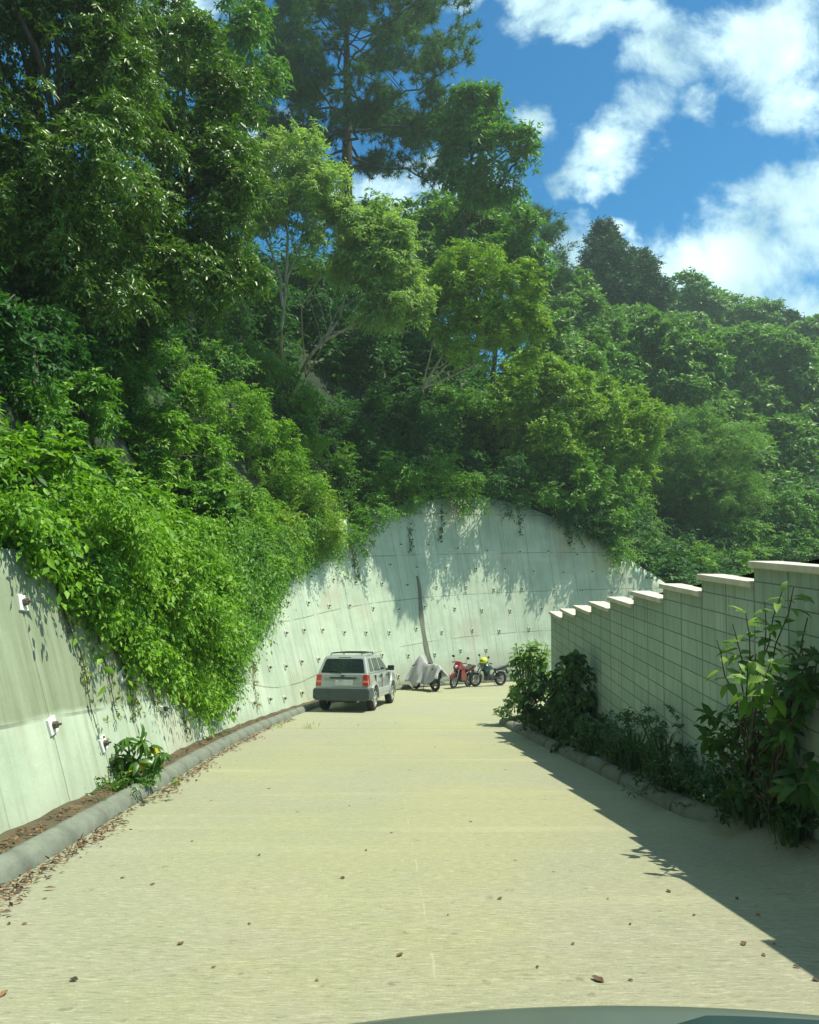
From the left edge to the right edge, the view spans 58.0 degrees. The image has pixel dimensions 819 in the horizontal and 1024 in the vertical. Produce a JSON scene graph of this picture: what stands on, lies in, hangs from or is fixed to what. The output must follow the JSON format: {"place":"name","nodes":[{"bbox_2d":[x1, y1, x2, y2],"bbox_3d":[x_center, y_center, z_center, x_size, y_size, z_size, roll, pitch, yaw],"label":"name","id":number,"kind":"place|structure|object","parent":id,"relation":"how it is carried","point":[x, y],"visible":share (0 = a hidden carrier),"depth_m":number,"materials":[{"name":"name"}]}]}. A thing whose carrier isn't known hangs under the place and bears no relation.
{"place":"outdoors","nodes":[
{"label":"outdoors","id":0,"kind":"place"},
{"bbox_2d":[0,677,513,853],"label":"soil strip","id":1,"kind":"object","parent":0,"point":[52,821],"visible":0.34,"depth_m":7.06,"materials":[{"name":"brown soil"}]},
{"bbox_2d":[87,753,180,800],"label":"weed clump","id":2,"kind":"object","parent":1,"relation":"on","point":[117,785],"visible":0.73,"depth_m":7.96,"materials":[{"name":"green plant"}]},
{"bbox_2d":[109,724,170,783],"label":"broad leaf plant","id":3,"kind":"object","parent":1,"relation":"on","point":[142,765],"visible":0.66,"depth_m":8.37,"materials":[{"name":"green plant"}]},
{"bbox_2d":[0,215,816,582],"bbox_3d":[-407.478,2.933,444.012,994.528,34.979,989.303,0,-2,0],"label":"hillside","id":4,"kind":"structure","parent":0,"point":[322,381],"depth_m":31.44,"materials":[{"name":"green plant"}]},
{"bbox_2d":[0,396,116,540],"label":"shrub","id":5,"kind":"object","parent":4,"relation":"on","point":[55,460],"visible":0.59,"depth_m":8.23,"materials":[{"name":"green plant"}]},
{"bbox_2d":[0,289,124,417],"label":"shrub","id":6,"kind":"object","parent":4,"relation":"on","point":[49,333],"visible":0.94,"depth_m":10.24,"materials":[{"name":"green plant"}]},
{"bbox_2d":[4,367,137,459],"bbox_3d":[-5.284,-1.302,11.009,1.750,1.933,3.169,0,-2,0],"label":"shrub","id":7,"kind":"object","parent":4,"relation":"on","point":[80,416],"visible":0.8,"depth_m":11.39,"materials":[{"name":"green plant"}]},
{"bbox_2d":[37,489,133,616],"bbox_3d":[-3.878,0.494,8.525,1.252,1.547,2.007,0,-2,15],"label":"shrub","id":8,"kind":"object","parent":4,"relation":"on","point":[98,561],"visible":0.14,"depth_m":8.41,"materials":[{"name":"green plant"}]},
{"bbox_2d":[0,0,188,354],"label":"broadleaf tree","id":9,"kind":"object","parent":4,"relation":"on","point":[56,207],"visible":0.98,"depth_m":12.52,"materials":[{"name":"green plant"}]},
{"bbox_2d":[86,321,171,430],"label":"shrub","id":10,"kind":"object","parent":4,"relation":"on","point":[129,366],"visible":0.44,"depth_m":15.73,"materials":[{"name":"green plant"}]},
{"bbox_2d":[76,445,200,585],"bbox_3d":[-4.522,0.130,11.672,2.182,2.413,1.933,-1,-2,39],"label":"shrub","id":11,"kind":"object","parent":4,"relation":"on","point":[105,462],"visible":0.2,"depth_m":11.49,"materials":[{"name":"green plant"}]},
{"bbox_2d":[75,299,212,378],"bbox_3d":[-6.711,-3.945,16.005,2.917,3.036,5.229,-1,-2,28],"label":"broadleaf tree","id":12,"kind":"object","parent":4,"relation":"on","point":[161,335],"visible":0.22,"depth_m":15.98,"materials":[{"name":"green plant"}]},
{"bbox_2d":[71,0,281,407],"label":"broadleaf tree","id":13,"kind":"object","parent":4,"relation":"on","point":[205,158],"visible":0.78,"depth_m":15.67,"materials":[{"name":"green plant"}]},
{"bbox_2d":[117,398,243,493],"bbox_3d":[-5.691,-1.373,17.501,3.001,2.423,5.705,0,-2,0],"label":"shrub","id":14,"kind":"object","parent":4,"relation":"on","point":[174,433],"visible":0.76,"depth_m":15.76,"materials":[{"name":"green plant"}]},
{"bbox_2d":[149,337,233,428],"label":"shrub","id":15,"kind":"object","parent":4,"relation":"on","point":[197,382],"visible":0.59,"depth_m":21.38,"materials":[{"name":"green plant"}]},
{"bbox_2d":[160,478,251,599],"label":"shrub","id":16,"kind":"object","parent":4,"relation":"on","point":[216,496],"visible":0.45,"depth_m":16.02,"materials":[{"name":"green plant"}]},
{"bbox_2d":[154,287,261,351],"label":"shrub","id":17,"kind":"object","parent":4,"relation":"on","point":[241,317],"visible":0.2,"depth_m":29.09,"materials":[{"name":"green plant"}]},
{"bbox_2d":[166,0,295,341],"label":"broadleaf tree","id":18,"kind":"object","parent":4,"relation":"on","point":[246,25],"visible":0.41,"depth_m":24.58,"materials":[{"name":"green plant"}]},
{"bbox_2d":[193,328,297,407],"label":"shrub","id":19,"kind":"object","parent":4,"relation":"on","point":[264,360],"visible":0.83,"depth_m":26.41,"materials":[{"name":"green plant"}]},
{"bbox_2d":[208,377,305,496],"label":"shrub","id":20,"kind":"object","parent":4,"relation":"on","point":[244,417],"visible":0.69,"depth_m":24.76,"materials":[{"name":"green plant"}]},
{"bbox_2d":[210,243,303,348],"bbox_3d":[-7.444,-8.938,32.075,5.807,6.313,5.332,0,-2,0],"label":"broadleaf tree","id":21,"kind":"object","parent":4,"relation":"on","point":[274,291],"visible":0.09,"depth_m":31.94,"materials":[{"name":"green plant"}]},
{"bbox_2d":[228,475,294,582],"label":"shrub","id":22,"kind":"object","parent":4,"relation":"on","point":[261,515],"visible":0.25,"depth_m":20.50,"materials":[{"name":"green plant"}]},
{"bbox_2d":[213,116,365,364],"bbox_3d":[-4.822,-10.238,28.198,5.653,8.903,4.699,-1,-2,27],"label":"slender tree","id":23,"kind":"object","parent":4,"relation":"on","point":[305,187],"visible":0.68,"depth_m":27.83,"materials":[{"name":"green plant"}]},
{"bbox_2d":[244,434,334,510],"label":"shrub","id":24,"kind":"object","parent":4,"relation":"on","point":[309,446],"visible":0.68,"depth_m":25.63,"materials":[{"name":"green plant"}]},
{"bbox_2d":[250,364,329,460],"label":"shrub","id":25,"kind":"object","parent":4,"relation":"on","point":[281,379],"visible":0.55,"depth_m":29.57,"materials":[{"name":"green plant"}]},
{"bbox_2d":[248,468,358,577],"bbox_3d":[-4.123,0.468,25.203,3.783,4.154,6.777,-1,-2,21],"label":"shrub","id":26,"kind":"object","parent":4,"relation":"on","point":[333,534],"visible":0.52,"depth_m":25.64,"materials":[{"name":"green plant"}]},
{"bbox_2d":[293,261,354,377],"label":"bare shrub","id":27,"kind":"object","parent":4,"relation":"on","point":[315,273],"visible":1,"depth_m":28.32,"materials":[{"name":"brown plant"}]},
{"bbox_2d":[293,383,387,464],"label":"shrub","id":28,"kind":"object","parent":4,"relation":"on","point":[356,431],"visible":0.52,"depth_m":31.13,"materials":[{"name":"green plant"}]},
{"bbox_2d":[276,253,412,385],"bbox_3d":[-3.505,-9.012,36.375,7.433,7.077,5.885,0,-2,0],"label":"broadleaf tree","id":29,"kind":"object","parent":4,"relation":"on","point":[375,349],"visible":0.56,"depth_m":35.25,"materials":[{"name":"green plant"}]},
{"bbox_2d":[322,440,383,567],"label":"shrub","id":30,"kind":"object","parent":4,"relation":"on","point":[337,469],"visible":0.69,"depth_m":29.70,"materials":[{"name":"green plant"}]},
{"bbox_2d":[230,0,483,306],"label":"pine tree","id":31,"kind":"object","parent":4,"relation":"on","point":[370,118],"visible":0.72,"depth_m":42.49,"materials":[{"name":"green plant"}]},
{"bbox_2d":[301,191,441,371],"bbox_3d":[-2.350,-9.444,29.445,6.870,6.558,4.062,-1,-2,22],"label":"slender tree","id":32,"kind":"object","parent":4,"relation":"on","point":[383,248],"visible":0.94,"depth_m":28.65,"materials":[{"name":"green plant"}]},
{"bbox_2d":[351,441,430,534],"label":"shrub","id":33,"kind":"object","parent":4,"relation":"on","point":[414,473],"visible":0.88,"depth_m":31.05,"materials":[{"name":"green plant"}]},
{"bbox_2d":[356,186,458,260],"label":"dark tree","id":34,"kind":"object","parent":4,"relation":"on","point":[421,216],"visible":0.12,"depth_m":51.84,"materials":[{"name":"green plant"}]},
{"bbox_2d":[0,172,818,585],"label":"undergrowth","id":35,"kind":"object","parent":4,"relation":"on","point":[680,564],"visible":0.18,"depth_m":37.22,"materials":[{"name":"green plant"}]},
{"bbox_2d":[362,373,464,478],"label":"shrub","id":36,"kind":"object","parent":4,"relation":"on","point":[408,408],"visible":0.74,"depth_m":34.54,"materials":[{"name":"green plant"}]},
{"bbox_2d":[362,222,477,313],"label":"broadleaf tree","id":37,"kind":"object","parent":4,"relation":"on","point":[423,255],"visible":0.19,"depth_m":49.19,"materials":[{"name":"green plant"}]},
{"bbox_2d":[374,311,474,404],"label":"broadleaf tree","id":38,"kind":"object","parent":4,"relation":"on","point":[420,348],"visible":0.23,"depth_m":38.53,"materials":[{"name":"green plant"}]},
{"bbox_2d":[406,444,492,525],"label":"shrub","id":39,"kind":"object","parent":4,"relation":"on","point":[475,482],"visible":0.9,"depth_m":33.52,"materials":[{"name":"green plant"}]},
{"bbox_2d":[417,371,508,462],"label":"shrub","id":40,"kind":"object","parent":4,"relation":"on","point":[480,400],"visible":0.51,"depth_m":37.05,"materials":[{"name":"green plant"}]},
{"bbox_2d":[411,181,542,365],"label":"broadleaf tree","id":41,"kind":"object","parent":4,"relation":"on","point":[438,195],"visible":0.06,"depth_m":55.96,"materials":[{"name":"green plant"}]},
{"bbox_2d":[425,77,544,378],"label":"broadleaf tree","id":42,"kind":"object","parent":4,"relation":"on","point":[463,124],"visible":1,"depth_m":40.03,"materials":[{"name":"green plant"}]},
{"bbox_2d":[419,236,557,394],"bbox_3d":[2.615,-8.873,33.696,8.012,6.838,5.046,-1,-2,33],"label":"slender tree","id":43,"kind":"object","parent":4,"relation":"on","point":[456,277],"visible":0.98,"depth_m":32.52,"materials":[{"name":"green plant"}]},
{"bbox_2d":[429,194,565,392],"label":"broadleaf tree","id":44,"kind":"object","parent":4,"relation":"on","point":[497,228],"visible":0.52,"depth_m":43.86,"materials":[{"name":"green plant"}]},
{"bbox_2d":[476,429,543,523],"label":"shrub","id":45,"kind":"object","parent":4,"relation":"on","point":[503,477],"visible":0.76,"depth_m":35.42,"materials":[{"name":"green plant"}]},
{"bbox_2d":[465,342,612,467],"bbox_3d":[6.708,-5.125,38.090,7.472,7.131,5.110,1,-2,-30],"label":"broadleaf tree","id":46,"kind":"object","parent":4,"relation":"on","point":[537,416],"visible":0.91,"depth_m":37.05,"materials":[{"name":"green plant"}]},
{"bbox_2d":[487,296,612,434],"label":"broadleaf tree","id":47,"kind":"object","parent":4,"relation":"on","point":[560,344],"visible":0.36,"depth_m":48.47,"materials":[{"name":"green plant"}]},
{"bbox_2d":[514,200,586,341],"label":"broadleaf tree","id":48,"kind":"object","parent":4,"relation":"on","point":[549,234],"visible":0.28,"depth_m":61.51,"materials":[{"name":"green plant"}]},
{"bbox_2d":[504,442,645,539],"bbox_3d":[8.202,-0.838,38.138,7.633,5.379,4.728,1,-2,-18],"label":"broadleaf tree","id":49,"kind":"object","parent":4,"relation":"on","point":[576,482],"visible":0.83,"depth_m":37.03,"materials":[{"name":"green plant"}]},
{"bbox_2d":[522,264,628,403],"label":"broadleaf tree","id":50,"kind":"object","parent":4,"relation":"on","point":[569,293],"visible":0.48,"depth_m":60.87,"materials":[{"name":"green plant"}]},
{"bbox_2d":[546,505,624,555],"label":"shrub","id":51,"kind":"object","parent":4,"relation":"on","point":[596,515],"visible":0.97,"depth_m":36.88,"materials":[{"name":"green plant"}]},
{"bbox_2d":[537,321,648,418],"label":"broadleaf tree","id":52,"kind":"object","parent":4,"relation":"on","point":[592,334],"visible":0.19,"depth_m":53.43,"materials":[{"name":"green plant"}]},
{"bbox_2d":[572,215,647,306],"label":"cypress tree","id":53,"kind":"object","parent":4,"relation":"on","point":[605,258],"visible":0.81,"depth_m":73.19,"materials":[{"name":"green plant"}]},
{"bbox_2d":[552,372,675,493],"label":"broadleaf tree","id":54,"kind":"object","parent":4,"relation":"on","point":[634,430],"visible":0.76,"depth_m":40.05,"materials":[{"name":"green plant"}]},
{"bbox_2d":[599,301,668,356],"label":"broadleaf tree","id":55,"kind":"object","parent":4,"relation":"on","point":[632,312],"visible":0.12,"depth_m":66.31,"materials":[{"name":"green plant"}]},
{"bbox_2d":[597,488,671,573],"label":"shrub","id":56,"kind":"object","parent":4,"relation":"on","point":[624,549],"visible":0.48,"depth_m":37.42,"materials":[{"name":"green plant"}]},
{"bbox_2d":[621,246,676,313],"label":"cypress tree","id":57,"kind":"object","parent":4,"relation":"on","point":[656,293],"visible":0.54,"depth_m":75.11,"materials":[{"name":"green plant"}]},
{"bbox_2d":[618,404,700,513],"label":"broadleaf tree","id":58,"kind":"object","parent":4,"relation":"on","point":[667,433],"visible":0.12,"depth_m":53.37,"materials":[{"name":"green plant"}]},
{"bbox_2d":[606,310,736,416],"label":"dome tree","id":59,"kind":"object","parent":4,"relation":"on","point":[681,363],"visible":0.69,"depth_m":58.33,"materials":[{"name":"green plant"}]},
{"bbox_2d":[662,309,733,342],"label":"broadleaf tree","id":60,"kind":"object","parent":4,"relation":"on","point":[703,321],"visible":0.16,"depth_m":80.48,"materials":[{"name":"green plant"}]},
{"bbox_2d":[662,266,735,324],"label":"broadleaf tree","id":61,"kind":"object","parent":4,"relation":"on","point":[695,293],"visible":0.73,"depth_m":90.70,"materials":[{"name":"green plant"}]},
{"bbox_2d":[642,398,780,521],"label":"feathery tree","id":62,"kind":"object","parent":4,"relation":"on","point":[708,459],"visible":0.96,"depth_m":49.22,"materials":[{"name":"green plant"}]},
{"bbox_2d":[680,386,753,449],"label":"broadleaf tree","id":63,"kind":"object","parent":4,"relation":"on","point":[736,405],"visible":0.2,"depth_m":65.85,"materials":[{"name":"green plant"}]},
{"bbox_2d":[675,490,774,550],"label":"shrub","id":64,"kind":"object","parent":4,"relation":"on","point":[746,522],"visible":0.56,"depth_m":48.49,"materials":[{"name":"green plant"}]},
{"bbox_2d":[650,472,818,537],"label":"shrub","id":65,"kind":"object","parent":4,"relation":"on","point":[803,500],"visible":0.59,"depth_m":50.12,"materials":[{"name":"green plant"}]},
{"bbox_2d":[708,542,773,573],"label":"shrub","id":66,"kind":"object","parent":4,"relation":"on","point":[743,554],"visible":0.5,"depth_m":44.43,"materials":[{"name":"green plant"}]},
{"bbox_2d":[715,293,785,330],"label":"broadleaf tree","id":67,"kind":"object","parent":4,"relation":"on","point":[751,310],"visible":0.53,"depth_m":95.19,"materials":[{"name":"green plant"}]},
{"bbox_2d":[708,320,818,454],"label":"dome tree","id":68,"kind":"object","parent":4,"relation":"on","point":[774,368],"visible":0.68,"depth_m":69.71,"materials":[{"name":"green plant"}]},
{"bbox_2d":[721,427,811,493],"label":"broadleaf tree","id":69,"kind":"object","parent":4,"relation":"on","point":[769,458],"visible":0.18,"depth_m":58.05,"materials":[{"name":"green plant"}]},
{"bbox_2d":[738,409,818,483],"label":"dome tree","id":70,"kind":"object","parent":4,"relation":"on","point":[787,431],"visible":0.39,"depth_m":60.80,"materials":[{"name":"green plant"}]},
{"bbox_2d":[749,513,818,562],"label":"shrub","id":71,"kind":"object","parent":4,"relation":"on","point":[779,541],"visible":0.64,"depth_m":47.66,"materials":[{"name":"green plant"}]},
{"bbox_2d":[779,313,818,375],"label":"broadleaf tree","id":72,"kind":"object","parent":4,"relation":"on","point":[808,326],"visible":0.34,"depth_m":88.89,"materials":[{"name":"green plant"}]},
{"bbox_2d":[0,681,818,1023],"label":"road","id":73,"kind":"structure","parent":0,"point":[406,787],"depth_m":4.77,"materials":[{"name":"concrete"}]},
{"bbox_2d":[0,713,293,916],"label":"leaf litter","id":74,"kind":"object","parent":73,"relation":"on","point":[42,867],"visible":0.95,"depth_m":6.37,"materials":[{"name":"brown plant"}]},
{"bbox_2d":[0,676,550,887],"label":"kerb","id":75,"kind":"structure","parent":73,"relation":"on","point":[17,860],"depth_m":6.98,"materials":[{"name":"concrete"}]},
{"bbox_2d":[313,651,395,709],"bbox_3d":[-1.566,5.183,23.044,2.009,1.680,4.146,-2,-10,10],"label":"parked car","id":76,"kind":"object","parent":73,"relation":"on","point":[369,679],"visible":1,"depth_m":21.31,"materials":[{"name":"silver metal"}]},
{"bbox_2d":[412,663,441,690],"bbox_3d":[0.625,6.442,28.904,0.901,1.042,1.988,1,-8,-34],"label":"motorcycle","id":77,"kind":"object","parent":73,"relation":"on","point":[433,683],"visible":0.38,"depth_m":28.35,"materials":[{"name":"black rubber"}]},
{"bbox_2d":[405,655,447,685],"bbox_3d":[0.673,6.171,28.842,1.244,1.186,2.050,1,-8,-34],"label":"motorcycle cover","id":78,"kind":"object","parent":77,"relation":"on","point":[421,672],"visible":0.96,"depth_m":28.66,"materials":[{"name":"grey fabric"}]},
{"bbox_2d":[470,654,508,686],"bbox_3d":[3.337,6.629,30.906,1.963,1.295,0.901,5,-4,-28],"label":"motorcycle","id":79,"kind":"object","parent":73,"relation":"on","point":[486,669],"visible":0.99,"depth_m":30.77,"materials":[{"name":"grey metal"}]},
{"bbox_2d":[351,1006,818,1023],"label":"car front","id":80,"kind":"object","parent":73,"relation":"on","point":[616,1015],"visible":1,"depth_m":1.57,"materials":[{"name":"grey paint"}]},
{"bbox_2d":[507,715,723,806],"bbox_3d":[2.844,3.845,12.339,0.968,2.073,11.500,0,-2,0],"label":"planting strip","id":81,"kind":"object","parent":73,"relation":"on","point":[513,718],"visible":0.11,"depth_m":10.37,"materials":[{"name":"soil"}]},
{"bbox_2d":[504,638,550,710],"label":"broad leaf bush","id":82,"kind":"object","parent":81,"relation":"on","point":[529,654],"visible":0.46,"depth_m":17.30,"materials":[{"name":"green plant"}]},
{"bbox_2d":[513,649,609,753],"bbox_3d":[2.665,3.636,13.590,1.385,2.682,5.487,0,-2,0],"label":"creeper mound","id":83,"kind":"object","parent":81,"relation":"on","point":[566,678],"visible":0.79,"depth_m":12.43,"materials":[{"name":"green plant"}]},
{"bbox_2d":[559,711,620,755],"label":"weed clump","id":84,"kind":"object","parent":81,"relation":"on","point":[591,743],"visible":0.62,"depth_m":10.84,"materials":[{"name":"green plant"}]},
{"bbox_2d":[561,721,644,764],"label":"weed clump","id":85,"kind":"object","parent":81,"relation":"on","point":[614,758],"visible":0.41,"depth_m":9.87,"materials":[{"name":"green plant"}]},
{"bbox_2d":[583,707,668,774],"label":"weed clump","id":86,"kind":"object","parent":81,"relation":"on","point":[633,757],"visible":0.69,"depth_m":9.08,"materials":[{"name":"green plant"}]},
{"bbox_2d":[610,705,688,789],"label":"weed clump","id":87,"kind":"object","parent":81,"relation":"on","point":[652,772],"visible":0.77,"depth_m":8.20,"materials":[{"name":"green plant"}]},
{"bbox_2d":[620,741,698,797],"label":"weed clump","id":88,"kind":"object","parent":81,"relation":"on","point":[678,747],"visible":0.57,"depth_m":7.75,"materials":[{"name":"green plant"}]},
{"bbox_2d":[648,739,722,807],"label":"weed clump","id":89,"kind":"object","parent":81,"relation":"on","point":[689,780],"visible":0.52,"depth_m":7.32,"materials":[{"name":"green plant"}]},
{"bbox_2d":[499,718,743,822],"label":"kerb","id":90,"kind":"structure","parent":73,"relation":"on","point":[668,798],"depth_m":8.70,"materials":[{"name":"concrete"}]},
{"bbox_2d":[675,754,755,827],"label":"weed clump","id":91,"kind":"object","parent":73,"relation":"on","point":[718,798],"visible":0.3,"depth_m":6.70,"materials":[{"name":"green plant"}]},
{"bbox_2d":[701,736,776,829],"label":"weed clump","id":92,"kind":"object","parent":73,"relation":"on","point":[750,815],"visible":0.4,"depth_m":6.23,"materials":[{"name":"green plant"}]},
{"bbox_2d":[693,617,818,816],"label":"broad leaf plant","id":93,"kind":"object","parent":73,"relation":"on","point":[782,740],"visible":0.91,"depth_m":5.52,"materials":[{"name":"green plant"}]},
{"bbox_2d":[694,764,818,849],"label":"weed clump","id":94,"kind":"object","parent":73,"relation":"on","point":[791,824],"visible":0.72,"depth_m":5.56,"materials":[{"name":"green plant"}]},
{"bbox_2d":[706,581,814,804],"bbox_3d":[2.668,1.514,5.747,0.715,1.955,1.134,0,-2,0],"label":"broad leaf plant","id":95,"kind":"object","parent":73,"relation":"on","point":[764,693],"visible":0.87,"depth_m":5.66,"materials":[{"name":"green plant"}]},
{"bbox_2d":[0,0,818,417],"label":"sky","id":96,"kind":"structure","parent":0,"point":[691,125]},
{"bbox_3d":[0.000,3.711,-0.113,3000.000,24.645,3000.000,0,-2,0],"label":"ground","id":97,"kind":"structure","parent":0,"visible":0},
{"bbox_2d":[0,497,663,833],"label":"retaining wall","id":98,"kind":"structure","parent":97,"relation":"on","point":[494,587],"depth_m":26.86,"materials":[{"name":"concrete"}]},
{"bbox_2d":[63,610,110,739],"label":"hanging vine","id":99,"kind":"object","parent":98,"relation":"hanging from","point":[86,658],"visible":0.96,"depth_m":8.20,"materials":[{"name":"green plant"}]},
{"bbox_2d":[0,465,194,708],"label":"creeper","id":100,"kind":"object","parent":98,"relation":"attached to","point":[133,541],"visible":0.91,"depth_m":8.57,"materials":[{"name":"green plant"}]},
{"bbox_2d":[108,496,259,738],"bbox_3d":[-3.728,2.016,12.413,2.292,4.488,4.994,0,-2,0],"label":"creeper","id":101,"kind":"object","parent":98,"relation":"attached to","point":[201,628],"visible":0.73,"depth_m":12.10,"materials":[{"name":"green plant"}]},
{"bbox_2d":[194,513,313,717],"bbox_3d":[-3.950,2.331,18.920,2.045,4.431,10.299,0,-2,0],"label":"creeper","id":102,"kind":"object","parent":98,"relation":"attached to","point":[266,586],"visible":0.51,"depth_m":17.43,"materials":[{"name":"green plant"}]},
{"bbox_2d":[289,511,351,588],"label":"creeper","id":103,"kind":"object","parent":98,"relation":"attached to","point":[313,534],"visible":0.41,"depth_m":25.75,"materials":[{"name":"green plant"}]},
{"bbox_2d":[549,559,818,840],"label":"block wall","id":104,"kind":"structure","parent":97,"relation":"on","point":[655,651],"depth_m":8.11,"materials":[{"name":"concrete"}]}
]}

